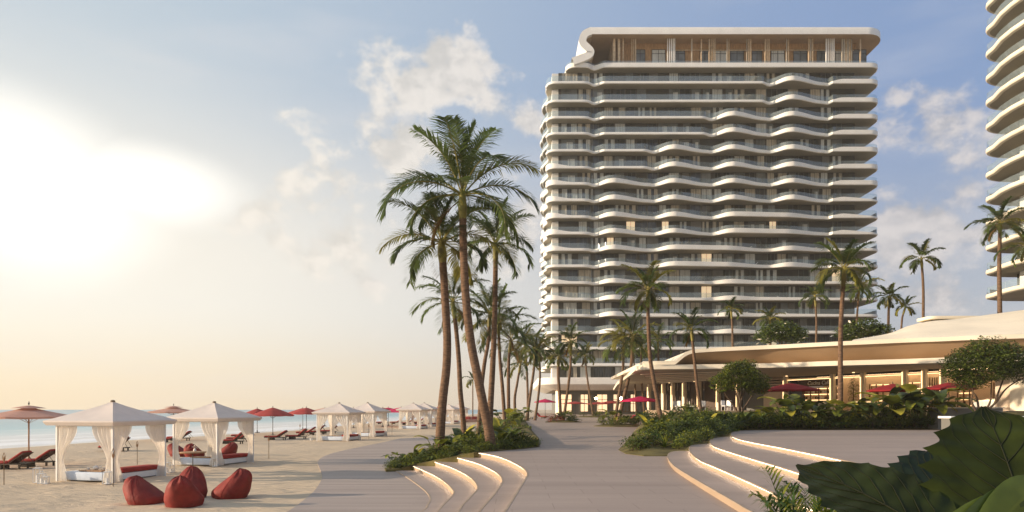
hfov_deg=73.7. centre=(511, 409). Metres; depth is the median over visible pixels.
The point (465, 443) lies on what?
shrub
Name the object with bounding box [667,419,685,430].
shrub
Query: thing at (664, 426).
shrub
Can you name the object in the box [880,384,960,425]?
elephant ear
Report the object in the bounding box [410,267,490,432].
palm tree
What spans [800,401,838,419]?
elephant ear
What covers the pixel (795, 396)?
elephant ear
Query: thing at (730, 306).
palm tree
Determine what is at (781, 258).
window
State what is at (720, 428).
shrub
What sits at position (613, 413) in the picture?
elephant ear
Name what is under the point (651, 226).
window
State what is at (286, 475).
sand
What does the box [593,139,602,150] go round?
window
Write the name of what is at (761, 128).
window
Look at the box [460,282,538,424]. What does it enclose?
palm tree
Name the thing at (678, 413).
shrub
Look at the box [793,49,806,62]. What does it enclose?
penthouse window
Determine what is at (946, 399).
elephant ear
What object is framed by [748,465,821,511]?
fern
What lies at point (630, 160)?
window
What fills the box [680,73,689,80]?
window
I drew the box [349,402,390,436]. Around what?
beach cabana
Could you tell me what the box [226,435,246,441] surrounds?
sun lounger
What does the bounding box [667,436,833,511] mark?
curved steps
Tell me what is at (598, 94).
window
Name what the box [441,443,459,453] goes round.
shrub
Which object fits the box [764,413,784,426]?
shrub
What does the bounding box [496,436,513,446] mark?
shrub
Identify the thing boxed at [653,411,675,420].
spiky plant
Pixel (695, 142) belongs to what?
window
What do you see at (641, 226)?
window
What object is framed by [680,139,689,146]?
window
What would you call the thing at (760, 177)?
window
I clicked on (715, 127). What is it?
window
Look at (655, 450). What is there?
planting bank
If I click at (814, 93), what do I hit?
window
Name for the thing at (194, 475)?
beanbag
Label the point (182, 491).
beanbag
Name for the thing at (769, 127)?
window
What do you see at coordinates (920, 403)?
elephant ear
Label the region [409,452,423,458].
shrub
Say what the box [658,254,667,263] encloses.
window
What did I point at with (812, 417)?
broadleaf plant
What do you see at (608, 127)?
window
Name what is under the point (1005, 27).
corner tower
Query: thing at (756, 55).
penthouse window
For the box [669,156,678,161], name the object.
window
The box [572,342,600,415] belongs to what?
palm tree
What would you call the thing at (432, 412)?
beach cabana
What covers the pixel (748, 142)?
window
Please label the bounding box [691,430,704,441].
shrub
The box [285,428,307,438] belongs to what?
sun lounger
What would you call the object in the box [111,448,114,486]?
garden torch
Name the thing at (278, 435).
sun lounger
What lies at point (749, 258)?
window
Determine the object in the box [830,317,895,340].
garden tree
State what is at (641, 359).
palm tree
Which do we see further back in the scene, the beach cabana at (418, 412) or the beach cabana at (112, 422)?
the beach cabana at (418, 412)
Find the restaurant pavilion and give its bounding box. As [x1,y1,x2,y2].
[611,310,1023,410]
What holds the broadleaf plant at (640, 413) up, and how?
on the planting bank
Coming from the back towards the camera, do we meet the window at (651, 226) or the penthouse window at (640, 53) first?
the penthouse window at (640, 53)
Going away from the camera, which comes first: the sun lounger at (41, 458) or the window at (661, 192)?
the sun lounger at (41, 458)
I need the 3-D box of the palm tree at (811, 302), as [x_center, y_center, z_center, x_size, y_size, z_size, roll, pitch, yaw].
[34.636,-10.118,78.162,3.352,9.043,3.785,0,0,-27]
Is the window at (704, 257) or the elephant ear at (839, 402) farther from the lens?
the window at (704, 257)
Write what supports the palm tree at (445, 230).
on the planting bed
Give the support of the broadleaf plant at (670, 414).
on the planting bank
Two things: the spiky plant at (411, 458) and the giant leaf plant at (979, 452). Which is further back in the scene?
the spiky plant at (411, 458)
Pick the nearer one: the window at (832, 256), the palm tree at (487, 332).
the palm tree at (487, 332)
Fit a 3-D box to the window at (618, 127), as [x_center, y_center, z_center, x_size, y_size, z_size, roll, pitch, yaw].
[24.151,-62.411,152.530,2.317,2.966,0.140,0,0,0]
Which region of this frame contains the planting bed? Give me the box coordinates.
[385,421,539,471]
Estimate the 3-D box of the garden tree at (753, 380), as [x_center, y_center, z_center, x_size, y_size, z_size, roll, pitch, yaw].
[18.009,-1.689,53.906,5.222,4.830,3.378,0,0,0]
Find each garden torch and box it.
[2,453,5,484]
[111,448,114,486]
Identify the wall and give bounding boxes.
[938,416,1023,429]
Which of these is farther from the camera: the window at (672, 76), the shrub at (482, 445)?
the window at (672, 76)
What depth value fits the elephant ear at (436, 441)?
35.77 m
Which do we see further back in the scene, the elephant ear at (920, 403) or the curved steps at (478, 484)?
the elephant ear at (920, 403)
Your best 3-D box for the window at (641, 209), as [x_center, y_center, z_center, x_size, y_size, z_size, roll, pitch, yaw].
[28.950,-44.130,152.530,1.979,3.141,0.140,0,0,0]
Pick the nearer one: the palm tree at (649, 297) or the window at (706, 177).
the palm tree at (649, 297)
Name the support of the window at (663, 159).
in the apartment tower at (701, 161)
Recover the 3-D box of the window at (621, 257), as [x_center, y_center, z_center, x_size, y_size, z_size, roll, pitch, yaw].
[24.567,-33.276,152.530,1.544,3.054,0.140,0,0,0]
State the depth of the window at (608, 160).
152.52 m
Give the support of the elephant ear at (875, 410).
on the planting bank
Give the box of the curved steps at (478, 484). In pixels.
[396,457,525,511]
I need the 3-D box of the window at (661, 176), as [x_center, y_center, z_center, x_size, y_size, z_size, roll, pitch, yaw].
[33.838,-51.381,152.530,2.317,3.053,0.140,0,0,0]
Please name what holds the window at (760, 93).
in the apartment tower at (701, 161)
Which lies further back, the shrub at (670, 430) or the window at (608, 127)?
the window at (608, 127)
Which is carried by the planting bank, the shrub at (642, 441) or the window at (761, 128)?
the shrub at (642, 441)
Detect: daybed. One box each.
[65,464,157,480]
[180,453,247,464]
[321,434,357,440]
[352,431,384,435]
[402,424,425,428]
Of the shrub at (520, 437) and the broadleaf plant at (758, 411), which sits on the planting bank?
the broadleaf plant at (758, 411)
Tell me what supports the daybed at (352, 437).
on the sand
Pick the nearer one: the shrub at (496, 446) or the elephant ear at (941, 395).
the shrub at (496, 446)
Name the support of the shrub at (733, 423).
on the planting bank
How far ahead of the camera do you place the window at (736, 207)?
152.56 m
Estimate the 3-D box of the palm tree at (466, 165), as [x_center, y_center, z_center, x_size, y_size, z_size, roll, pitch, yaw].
[-2.688,-6.428,35.561,8.855,17.643,8.288,0,0,0]
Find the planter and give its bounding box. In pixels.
[925,407,1004,428]
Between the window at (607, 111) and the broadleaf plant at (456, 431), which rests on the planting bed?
the broadleaf plant at (456, 431)
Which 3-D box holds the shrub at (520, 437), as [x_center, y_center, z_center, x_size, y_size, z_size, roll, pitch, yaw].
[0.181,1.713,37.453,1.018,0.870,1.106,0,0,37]
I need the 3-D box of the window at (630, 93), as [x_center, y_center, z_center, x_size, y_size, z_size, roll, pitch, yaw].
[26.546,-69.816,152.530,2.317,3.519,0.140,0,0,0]
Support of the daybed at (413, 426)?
on the sand
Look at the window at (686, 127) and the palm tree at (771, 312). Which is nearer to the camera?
the palm tree at (771, 312)
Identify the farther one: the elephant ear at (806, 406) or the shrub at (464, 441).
the elephant ear at (806, 406)
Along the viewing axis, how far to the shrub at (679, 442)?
32.55 m
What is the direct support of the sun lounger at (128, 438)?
on the sand
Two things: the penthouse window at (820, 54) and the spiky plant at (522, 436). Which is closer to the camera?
the spiky plant at (522, 436)
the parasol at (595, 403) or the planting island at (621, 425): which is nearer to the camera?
the planting island at (621, 425)
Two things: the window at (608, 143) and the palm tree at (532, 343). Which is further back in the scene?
the window at (608, 143)
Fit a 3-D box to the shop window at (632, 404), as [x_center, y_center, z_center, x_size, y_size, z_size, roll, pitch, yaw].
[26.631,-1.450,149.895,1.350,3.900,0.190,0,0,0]
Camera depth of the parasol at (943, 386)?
52.30 m
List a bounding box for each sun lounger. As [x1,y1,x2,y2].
[0,450,33,468]
[19,449,55,466]
[98,436,131,450]
[166,431,191,440]
[223,432,245,443]
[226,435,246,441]
[264,430,288,439]
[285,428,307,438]
[296,427,315,434]
[320,426,337,433]
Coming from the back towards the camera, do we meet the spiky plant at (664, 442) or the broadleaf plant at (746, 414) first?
the broadleaf plant at (746, 414)
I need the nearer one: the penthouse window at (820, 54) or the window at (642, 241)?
the window at (642, 241)
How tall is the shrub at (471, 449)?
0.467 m
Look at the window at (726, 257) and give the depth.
152.54 m
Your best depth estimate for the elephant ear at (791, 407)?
48.71 m
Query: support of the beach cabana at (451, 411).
on the sand
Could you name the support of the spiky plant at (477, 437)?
on the planting bed
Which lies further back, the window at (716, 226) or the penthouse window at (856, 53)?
the penthouse window at (856, 53)
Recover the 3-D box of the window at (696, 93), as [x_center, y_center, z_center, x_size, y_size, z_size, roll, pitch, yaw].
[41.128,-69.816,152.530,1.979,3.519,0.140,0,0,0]
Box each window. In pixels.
[561,89,576,99]
[561,254,571,263]
[561,394,571,411]
[562,156,576,165]
[578,139,590,149]
[578,189,588,198]
[579,222,586,231]
[580,394,587,411]
[582,73,589,81]
[589,394,594,411]
[593,89,603,101]
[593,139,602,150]
[594,107,600,117]
[594,222,603,232]
[595,189,603,199]
[597,394,607,411]
[604,107,612,115]
[604,139,614,148]
[604,156,612,165]
[604,205,613,212]
[605,73,613,80]
[605,124,613,131]
[606,173,612,178]
[607,89,613,99]
[613,394,620,409]
[615,124,624,131]
[615,173,623,178]
[615,238,621,244]
[618,254,624,261]
[619,107,625,115]
[622,394,628,411]
[626,89,635,99]
[626,156,635,165]
[630,394,634,411]
[636,49,644,62]
[637,205,645,215]
[637,222,646,231]
[638,107,644,115]
[639,238,645,247]
[640,73,646,80]
[647,156,655,166]
[647,173,657,182]
[647,221,655,232]
[647,238,657,248]
[648,189,657,199]
[652,49,664,62]
[658,173,668,181]
[658,189,668,198]
[658,238,668,247]
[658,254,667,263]
[660,156,666,164]
[669,73,677,80]
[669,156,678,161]
[669,173,678,177]
[669,238,679,244]
[672,49,684,62]
[672,189,678,194]
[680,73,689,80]
[680,89,689,99]
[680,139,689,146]
[682,173,688,179]
[683,124,689,131]
[691,124,700,131]
[692,89,700,99]
[692,139,699,148]
[700,49,708,62]
[701,254,711,261]
[702,173,710,182]
[712,124,722,133]
[712,222,722,232]
[715,49,726,62]
[723,124,733,128]
[723,254,733,261]
[724,139,732,145]
[724,205,730,212]
[726,89,732,99]
[730,49,743,62]
[734,107,743,111]
[734,189,740,194]
[734,205,743,210]
[735,238,741,246]
[744,189,754,197]
[745,139,753,147]
[745,254,754,263]
[752,49,761,62]
[755,189,763,198]
[755,238,765,247]
[756,89,765,100]
[756,124,765,132]
[756,173,764,182]
[756,205,762,211]
[766,73,774,82]
[766,124,772,133]
[768,205,774,211]
[769,222,775,228]
[771,49,784,62]
[777,139,787,147]
[777,222,786,228]
[777,254,785,263]
[778,173,786,180]
[788,73,798,75]
[788,107,798,110]
[788,254,798,261]
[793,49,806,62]
[799,73,809,78]
[810,89,819,99]
[810,139,816,148]
[810,173,818,182]
[817,49,824,62]
[820,73,830,82]
[831,255,841,264]
[832,107,838,115]
[835,49,840,62]
[852,49,866,62]
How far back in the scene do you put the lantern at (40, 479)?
28.50 m
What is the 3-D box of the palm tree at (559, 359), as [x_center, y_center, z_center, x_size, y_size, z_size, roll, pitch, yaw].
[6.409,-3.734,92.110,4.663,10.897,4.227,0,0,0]
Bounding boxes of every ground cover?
[387,420,538,467]
[632,417,927,434]
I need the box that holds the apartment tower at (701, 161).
[533,27,879,414]
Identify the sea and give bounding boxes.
[0,410,501,448]
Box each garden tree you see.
[708,358,771,412]
[751,319,809,344]
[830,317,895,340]
[847,379,859,409]
[937,335,1023,410]
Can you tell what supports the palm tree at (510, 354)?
on the planting bed
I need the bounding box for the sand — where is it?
[0,410,551,511]
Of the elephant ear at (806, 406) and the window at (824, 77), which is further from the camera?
the window at (824, 77)
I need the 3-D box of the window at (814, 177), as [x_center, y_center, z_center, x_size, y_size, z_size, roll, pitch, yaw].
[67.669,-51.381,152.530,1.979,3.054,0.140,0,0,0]
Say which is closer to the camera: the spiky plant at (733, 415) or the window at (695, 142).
the spiky plant at (733, 415)
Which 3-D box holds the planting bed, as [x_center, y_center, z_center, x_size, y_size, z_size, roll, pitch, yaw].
[-2.300,2.497,73.050,8.400,2.305,79.900,0,0,0]
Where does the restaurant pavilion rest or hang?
on the cafe terrace at (703, 410)
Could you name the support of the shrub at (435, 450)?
on the planting bed
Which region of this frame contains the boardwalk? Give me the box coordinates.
[287,436,454,511]
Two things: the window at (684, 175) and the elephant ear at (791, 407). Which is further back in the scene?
the window at (684, 175)
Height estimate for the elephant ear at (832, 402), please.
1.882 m
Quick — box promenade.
[478,413,737,511]
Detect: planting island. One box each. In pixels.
[547,420,579,422]
[595,424,639,426]
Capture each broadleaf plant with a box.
[405,448,422,455]
[445,435,465,445]
[449,424,475,444]
[455,431,484,442]
[478,417,510,428]
[483,430,512,440]
[493,427,523,431]
[495,428,529,437]
[496,412,522,424]
[630,411,648,418]
[638,414,658,423]
[642,420,669,429]
[662,410,677,419]
[676,406,700,412]
[687,416,711,420]
[734,412,762,425]
[749,410,772,421]
[800,407,827,425]
[881,405,912,423]
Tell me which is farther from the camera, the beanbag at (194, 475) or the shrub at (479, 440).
the shrub at (479, 440)
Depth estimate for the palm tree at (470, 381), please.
149.89 m
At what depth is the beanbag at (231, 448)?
45.86 m
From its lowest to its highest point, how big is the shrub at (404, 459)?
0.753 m
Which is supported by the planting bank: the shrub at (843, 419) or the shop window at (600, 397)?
the shrub at (843, 419)
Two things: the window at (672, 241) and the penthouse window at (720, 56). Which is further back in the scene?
the penthouse window at (720, 56)
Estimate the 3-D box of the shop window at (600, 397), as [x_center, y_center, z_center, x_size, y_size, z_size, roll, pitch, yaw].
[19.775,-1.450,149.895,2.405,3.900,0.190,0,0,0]
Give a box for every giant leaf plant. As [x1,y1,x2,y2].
[796,461,955,511]
[887,450,932,481]
[918,406,1023,508]
[953,475,1023,511]
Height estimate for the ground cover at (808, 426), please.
1.421 m
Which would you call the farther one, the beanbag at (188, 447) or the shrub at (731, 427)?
the beanbag at (188, 447)
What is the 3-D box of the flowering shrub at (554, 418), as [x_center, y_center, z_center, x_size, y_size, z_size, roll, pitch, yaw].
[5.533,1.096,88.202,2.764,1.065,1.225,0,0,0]
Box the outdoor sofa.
[465,416,476,421]
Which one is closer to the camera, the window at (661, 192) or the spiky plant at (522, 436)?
the spiky plant at (522, 436)
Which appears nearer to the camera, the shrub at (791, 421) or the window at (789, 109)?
the shrub at (791, 421)
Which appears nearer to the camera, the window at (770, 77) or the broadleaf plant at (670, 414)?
the broadleaf plant at (670, 414)
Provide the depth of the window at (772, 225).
152.56 m
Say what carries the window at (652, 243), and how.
in the apartment tower at (701, 161)
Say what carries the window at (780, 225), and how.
in the apartment tower at (701, 161)
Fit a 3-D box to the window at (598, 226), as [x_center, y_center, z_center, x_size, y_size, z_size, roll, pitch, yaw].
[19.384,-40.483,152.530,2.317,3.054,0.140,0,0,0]
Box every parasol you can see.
[0,401,66,465]
[148,403,188,414]
[246,409,262,432]
[253,407,293,434]
[290,406,314,430]
[390,407,401,423]
[534,399,555,402]
[563,401,586,415]
[587,402,608,405]
[620,395,660,426]
[764,382,819,410]
[866,382,905,391]
[921,381,976,400]
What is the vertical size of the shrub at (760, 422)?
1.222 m
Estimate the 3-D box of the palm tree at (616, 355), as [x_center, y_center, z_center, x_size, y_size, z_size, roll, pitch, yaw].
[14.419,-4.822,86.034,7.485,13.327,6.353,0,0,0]
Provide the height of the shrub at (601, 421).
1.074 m
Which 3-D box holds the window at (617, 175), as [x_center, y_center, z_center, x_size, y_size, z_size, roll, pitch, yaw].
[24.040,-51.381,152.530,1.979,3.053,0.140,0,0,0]
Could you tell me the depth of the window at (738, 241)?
152.52 m
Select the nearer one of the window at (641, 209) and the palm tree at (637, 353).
the palm tree at (637, 353)
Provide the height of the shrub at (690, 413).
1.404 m
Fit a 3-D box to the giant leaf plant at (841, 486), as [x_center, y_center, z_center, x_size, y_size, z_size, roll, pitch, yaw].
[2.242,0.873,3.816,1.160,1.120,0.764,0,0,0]
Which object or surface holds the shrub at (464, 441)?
on the planting bed
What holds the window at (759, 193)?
in the apartment tower at (701, 161)
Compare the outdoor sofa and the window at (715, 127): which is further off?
the window at (715, 127)
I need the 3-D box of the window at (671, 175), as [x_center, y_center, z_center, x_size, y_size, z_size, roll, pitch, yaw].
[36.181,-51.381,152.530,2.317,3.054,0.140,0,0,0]
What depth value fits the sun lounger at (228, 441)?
59.08 m
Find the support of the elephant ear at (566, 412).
on the planting island at (564, 421)
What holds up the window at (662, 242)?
in the apartment tower at (701, 161)
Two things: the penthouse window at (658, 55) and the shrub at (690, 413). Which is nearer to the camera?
the shrub at (690, 413)
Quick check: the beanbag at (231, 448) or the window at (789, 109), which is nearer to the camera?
the beanbag at (231, 448)
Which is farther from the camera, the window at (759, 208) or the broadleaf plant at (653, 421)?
the window at (759, 208)
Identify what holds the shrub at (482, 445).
on the planting bed
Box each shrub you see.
[383,459,397,469]
[393,453,409,464]
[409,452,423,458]
[420,446,438,456]
[424,442,443,455]
[433,452,444,458]
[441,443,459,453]
[441,451,454,457]
[451,440,470,452]
[455,432,482,448]
[460,445,469,453]
[465,445,480,452]
[472,438,491,449]
[474,442,488,450]
[480,441,495,450]
[491,442,500,449]
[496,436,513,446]
[499,442,508,448]
[509,433,525,443]
[529,436,542,445]
[545,414,563,421]
[597,417,607,424]
[604,417,617,424]
[617,417,629,424]
[619,435,645,450]
[621,434,651,448]
[622,416,636,423]
[628,415,639,423]
[636,430,657,446]
[643,419,674,437]
[644,410,657,420]
[656,427,684,443]
[662,423,679,434]
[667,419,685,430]
[667,420,683,435]
[668,407,685,417]
[671,436,690,448]
[672,431,692,446]
[676,408,700,420]
[679,402,696,413]
[680,416,703,430]
[680,430,702,443]
[686,422,701,430]
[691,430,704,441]
[692,417,711,429]
[696,407,715,416]
[696,428,715,440]
[700,425,715,437]
[706,414,723,427]
[710,416,731,428]
[711,422,730,434]
[719,422,735,432]
[723,416,739,425]
[741,417,757,426]
[751,411,768,427]
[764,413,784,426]
[773,412,789,426]
[784,415,798,425]
[795,413,811,425]
[808,416,826,425]
[821,413,837,426]
[837,414,854,425]
[892,417,906,425]
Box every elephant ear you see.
[381,452,403,462]
[414,435,454,452]
[493,408,523,426]
[516,407,531,419]
[555,410,572,418]
[597,409,622,421]
[754,403,805,424]
[757,397,809,424]
[774,394,825,424]
[788,402,826,424]
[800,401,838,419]
[815,399,857,422]
[820,400,870,419]
[820,401,877,424]
[851,396,910,424]
[851,400,886,424]
[854,392,922,425]
[868,388,939,424]
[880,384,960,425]
[880,399,940,424]
[897,390,959,424]
[915,388,973,418]
[919,391,975,406]
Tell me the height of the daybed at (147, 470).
0.510 m
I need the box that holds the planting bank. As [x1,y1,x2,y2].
[618,411,1023,455]
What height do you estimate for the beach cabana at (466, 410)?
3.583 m
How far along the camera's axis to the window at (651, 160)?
152.56 m
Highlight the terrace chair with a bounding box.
[721,400,727,410]
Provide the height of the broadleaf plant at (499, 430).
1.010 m
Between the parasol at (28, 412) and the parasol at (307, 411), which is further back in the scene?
the parasol at (307, 411)
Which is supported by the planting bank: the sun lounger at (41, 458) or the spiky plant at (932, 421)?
the spiky plant at (932, 421)
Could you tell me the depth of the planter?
48.40 m
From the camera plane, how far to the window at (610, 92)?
152.56 m
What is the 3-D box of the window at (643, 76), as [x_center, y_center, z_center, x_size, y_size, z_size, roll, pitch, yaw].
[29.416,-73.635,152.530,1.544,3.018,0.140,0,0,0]
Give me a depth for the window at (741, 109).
152.52 m
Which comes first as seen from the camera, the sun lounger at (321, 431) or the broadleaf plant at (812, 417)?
the broadleaf plant at (812, 417)
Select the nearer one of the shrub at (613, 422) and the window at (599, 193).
the shrub at (613, 422)
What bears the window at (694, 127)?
in the apartment tower at (701, 161)
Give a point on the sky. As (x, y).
(191, 191)
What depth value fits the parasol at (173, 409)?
64.81 m
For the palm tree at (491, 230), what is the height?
16.045 m
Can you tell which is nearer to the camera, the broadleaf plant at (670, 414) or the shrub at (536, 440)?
the shrub at (536, 440)
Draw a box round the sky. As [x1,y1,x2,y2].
[0,0,1023,409]
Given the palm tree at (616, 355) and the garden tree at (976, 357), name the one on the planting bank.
the garden tree at (976, 357)
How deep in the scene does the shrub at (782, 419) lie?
48.34 m
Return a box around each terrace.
[645,410,849,416]
[731,430,938,466]
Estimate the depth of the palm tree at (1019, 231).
80.53 m
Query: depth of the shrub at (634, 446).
32.70 m
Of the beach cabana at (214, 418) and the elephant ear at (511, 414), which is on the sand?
the beach cabana at (214, 418)
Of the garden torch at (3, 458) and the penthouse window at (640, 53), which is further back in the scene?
the penthouse window at (640, 53)
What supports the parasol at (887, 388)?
on the cafe terrace at (703, 410)
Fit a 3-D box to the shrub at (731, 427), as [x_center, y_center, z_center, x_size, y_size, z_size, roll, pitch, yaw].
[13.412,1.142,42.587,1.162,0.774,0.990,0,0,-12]
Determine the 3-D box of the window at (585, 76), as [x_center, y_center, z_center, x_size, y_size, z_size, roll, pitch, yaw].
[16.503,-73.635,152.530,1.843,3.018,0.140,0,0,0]
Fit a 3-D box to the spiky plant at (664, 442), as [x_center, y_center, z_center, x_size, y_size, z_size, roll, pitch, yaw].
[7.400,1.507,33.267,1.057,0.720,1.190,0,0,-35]
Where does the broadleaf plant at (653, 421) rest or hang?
on the planting bank
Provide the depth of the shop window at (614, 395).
149.94 m
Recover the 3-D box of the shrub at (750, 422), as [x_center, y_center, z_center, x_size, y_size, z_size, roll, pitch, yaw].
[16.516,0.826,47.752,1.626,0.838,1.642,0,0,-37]
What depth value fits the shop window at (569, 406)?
149.94 m
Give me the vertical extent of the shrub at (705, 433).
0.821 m
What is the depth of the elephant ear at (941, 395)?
47.95 m
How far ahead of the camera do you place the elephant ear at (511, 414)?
49.76 m
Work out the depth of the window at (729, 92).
152.56 m
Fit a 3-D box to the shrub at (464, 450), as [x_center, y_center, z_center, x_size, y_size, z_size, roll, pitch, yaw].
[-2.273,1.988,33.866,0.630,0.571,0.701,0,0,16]
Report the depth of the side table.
33.39 m
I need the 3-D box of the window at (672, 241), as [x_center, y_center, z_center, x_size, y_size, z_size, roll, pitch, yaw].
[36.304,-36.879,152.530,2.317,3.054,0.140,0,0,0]
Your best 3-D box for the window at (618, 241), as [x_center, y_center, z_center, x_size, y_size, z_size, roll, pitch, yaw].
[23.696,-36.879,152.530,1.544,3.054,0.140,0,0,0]
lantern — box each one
[33,467,42,482]
[37,471,45,483]
[41,474,49,483]
[102,469,111,483]
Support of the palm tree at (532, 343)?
on the promenade
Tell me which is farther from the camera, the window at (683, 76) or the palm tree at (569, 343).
the window at (683, 76)
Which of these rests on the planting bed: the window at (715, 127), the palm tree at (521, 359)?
the palm tree at (521, 359)
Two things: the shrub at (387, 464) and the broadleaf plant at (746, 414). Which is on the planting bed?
the shrub at (387, 464)
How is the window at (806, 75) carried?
in the apartment tower at (701, 161)
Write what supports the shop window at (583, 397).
in the apartment tower at (701, 161)
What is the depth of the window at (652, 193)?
152.52 m
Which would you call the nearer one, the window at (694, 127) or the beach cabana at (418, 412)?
the beach cabana at (418, 412)
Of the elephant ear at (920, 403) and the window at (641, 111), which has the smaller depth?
the elephant ear at (920, 403)
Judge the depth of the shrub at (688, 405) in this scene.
58.14 m
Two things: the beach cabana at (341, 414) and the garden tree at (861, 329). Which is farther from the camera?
the garden tree at (861, 329)
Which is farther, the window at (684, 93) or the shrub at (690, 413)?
the window at (684, 93)
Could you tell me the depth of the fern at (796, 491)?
5.77 m
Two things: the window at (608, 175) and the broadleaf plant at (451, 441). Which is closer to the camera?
the broadleaf plant at (451, 441)
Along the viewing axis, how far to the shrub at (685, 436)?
33.13 m
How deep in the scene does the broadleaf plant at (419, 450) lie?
36.12 m
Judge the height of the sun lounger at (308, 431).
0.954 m
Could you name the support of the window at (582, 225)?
in the apartment tower at (701, 161)
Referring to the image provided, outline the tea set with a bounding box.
[87,465,105,469]
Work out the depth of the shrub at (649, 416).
52.07 m
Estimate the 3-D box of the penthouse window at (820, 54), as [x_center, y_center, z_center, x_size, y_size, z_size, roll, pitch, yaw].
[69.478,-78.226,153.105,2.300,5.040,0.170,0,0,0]
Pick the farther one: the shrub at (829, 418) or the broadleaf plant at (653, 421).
the shrub at (829, 418)
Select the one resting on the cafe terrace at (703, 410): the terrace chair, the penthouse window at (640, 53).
the terrace chair
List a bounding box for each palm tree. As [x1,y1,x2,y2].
[376,114,541,447]
[376,190,504,449]
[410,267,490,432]
[450,278,520,433]
[457,196,536,423]
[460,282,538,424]
[462,371,473,415]
[476,308,549,425]
[503,347,539,410]
[509,325,542,403]
[519,327,557,420]
[519,332,561,419]
[542,342,575,419]
[552,322,590,419]
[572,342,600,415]
[597,319,651,419]
[600,310,661,422]
[615,260,675,419]
[617,335,645,414]
[625,333,661,411]
[644,322,676,416]
[669,307,718,411]
[717,297,744,346]
[753,306,785,344]
[798,285,832,342]
[809,237,875,421]
[840,267,884,320]
[871,282,907,332]
[895,295,921,328]
[899,238,945,317]
[964,196,1023,334]
[993,227,1023,266]
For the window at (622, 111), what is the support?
in the apartment tower at (701, 161)
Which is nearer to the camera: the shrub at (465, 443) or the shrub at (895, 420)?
the shrub at (465, 443)
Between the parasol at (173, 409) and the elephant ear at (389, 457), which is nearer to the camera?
the elephant ear at (389, 457)
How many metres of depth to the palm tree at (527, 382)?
103.84 m
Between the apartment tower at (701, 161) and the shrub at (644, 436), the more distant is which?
the apartment tower at (701, 161)
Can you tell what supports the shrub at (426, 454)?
on the planting bed
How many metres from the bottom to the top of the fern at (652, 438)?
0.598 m
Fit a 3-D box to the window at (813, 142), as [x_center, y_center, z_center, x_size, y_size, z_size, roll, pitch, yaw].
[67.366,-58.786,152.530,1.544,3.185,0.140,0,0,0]
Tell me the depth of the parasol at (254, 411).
82.19 m
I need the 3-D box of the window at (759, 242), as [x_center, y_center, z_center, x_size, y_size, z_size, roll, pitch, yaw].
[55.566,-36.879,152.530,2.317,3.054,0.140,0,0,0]
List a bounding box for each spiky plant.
[406,455,417,462]
[470,431,483,443]
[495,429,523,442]
[516,430,534,443]
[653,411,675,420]
[655,433,676,446]
[722,411,748,427]
[750,412,772,424]
[926,417,936,424]
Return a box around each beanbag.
[123,475,163,505]
[164,475,204,507]
[167,443,184,456]
[180,466,207,497]
[184,443,204,456]
[211,468,251,499]
[221,442,237,454]
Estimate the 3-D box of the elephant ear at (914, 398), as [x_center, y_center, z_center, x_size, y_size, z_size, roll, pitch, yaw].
[28.315,-0.219,49.392,4.358,2.752,4.363,0,0,10]
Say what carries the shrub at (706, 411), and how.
on the planting bank
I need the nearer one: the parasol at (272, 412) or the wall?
the wall
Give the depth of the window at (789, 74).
152.52 m
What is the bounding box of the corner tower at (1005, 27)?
[986,0,1023,300]
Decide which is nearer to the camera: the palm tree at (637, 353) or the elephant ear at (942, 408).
the elephant ear at (942, 408)
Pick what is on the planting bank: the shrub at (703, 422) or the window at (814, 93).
the shrub at (703, 422)
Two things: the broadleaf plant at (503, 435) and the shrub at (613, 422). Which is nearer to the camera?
the broadleaf plant at (503, 435)
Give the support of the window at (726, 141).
in the apartment tower at (701, 161)
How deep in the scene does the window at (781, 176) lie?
152.52 m
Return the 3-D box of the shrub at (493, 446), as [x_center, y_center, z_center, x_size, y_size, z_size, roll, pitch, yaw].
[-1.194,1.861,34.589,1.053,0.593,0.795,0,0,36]
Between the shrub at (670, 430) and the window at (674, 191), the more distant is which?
the window at (674, 191)
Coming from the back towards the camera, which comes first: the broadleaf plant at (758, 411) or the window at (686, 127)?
the window at (686, 127)
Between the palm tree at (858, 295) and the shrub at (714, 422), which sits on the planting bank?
the shrub at (714, 422)
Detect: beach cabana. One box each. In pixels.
[43,400,176,482]
[167,401,261,465]
[312,402,365,440]
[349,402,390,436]
[396,403,430,428]
[411,402,437,426]
[446,404,459,423]
[449,404,469,421]
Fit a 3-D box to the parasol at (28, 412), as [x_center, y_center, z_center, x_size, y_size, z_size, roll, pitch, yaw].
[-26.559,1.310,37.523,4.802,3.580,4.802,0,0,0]
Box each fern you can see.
[633,435,661,444]
[650,431,664,437]
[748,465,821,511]
[759,479,834,511]
[768,490,836,511]
[909,418,932,425]
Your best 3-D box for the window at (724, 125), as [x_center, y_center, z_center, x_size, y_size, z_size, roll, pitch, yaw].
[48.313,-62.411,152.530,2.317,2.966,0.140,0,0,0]
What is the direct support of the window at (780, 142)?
in the apartment tower at (701, 161)
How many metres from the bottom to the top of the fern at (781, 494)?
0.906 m
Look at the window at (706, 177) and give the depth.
152.56 m
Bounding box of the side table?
[179,451,205,465]
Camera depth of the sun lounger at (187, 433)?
64.41 m
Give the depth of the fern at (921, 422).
48.73 m
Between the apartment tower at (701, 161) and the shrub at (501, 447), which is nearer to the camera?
the shrub at (501, 447)
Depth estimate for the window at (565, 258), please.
152.52 m
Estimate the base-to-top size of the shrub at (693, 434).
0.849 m
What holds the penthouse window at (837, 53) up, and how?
in the apartment tower at (701, 161)
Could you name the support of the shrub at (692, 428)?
on the planting bank
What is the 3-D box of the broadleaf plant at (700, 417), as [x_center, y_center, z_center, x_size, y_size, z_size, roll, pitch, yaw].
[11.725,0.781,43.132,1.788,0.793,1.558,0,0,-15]
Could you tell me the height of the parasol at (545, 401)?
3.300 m

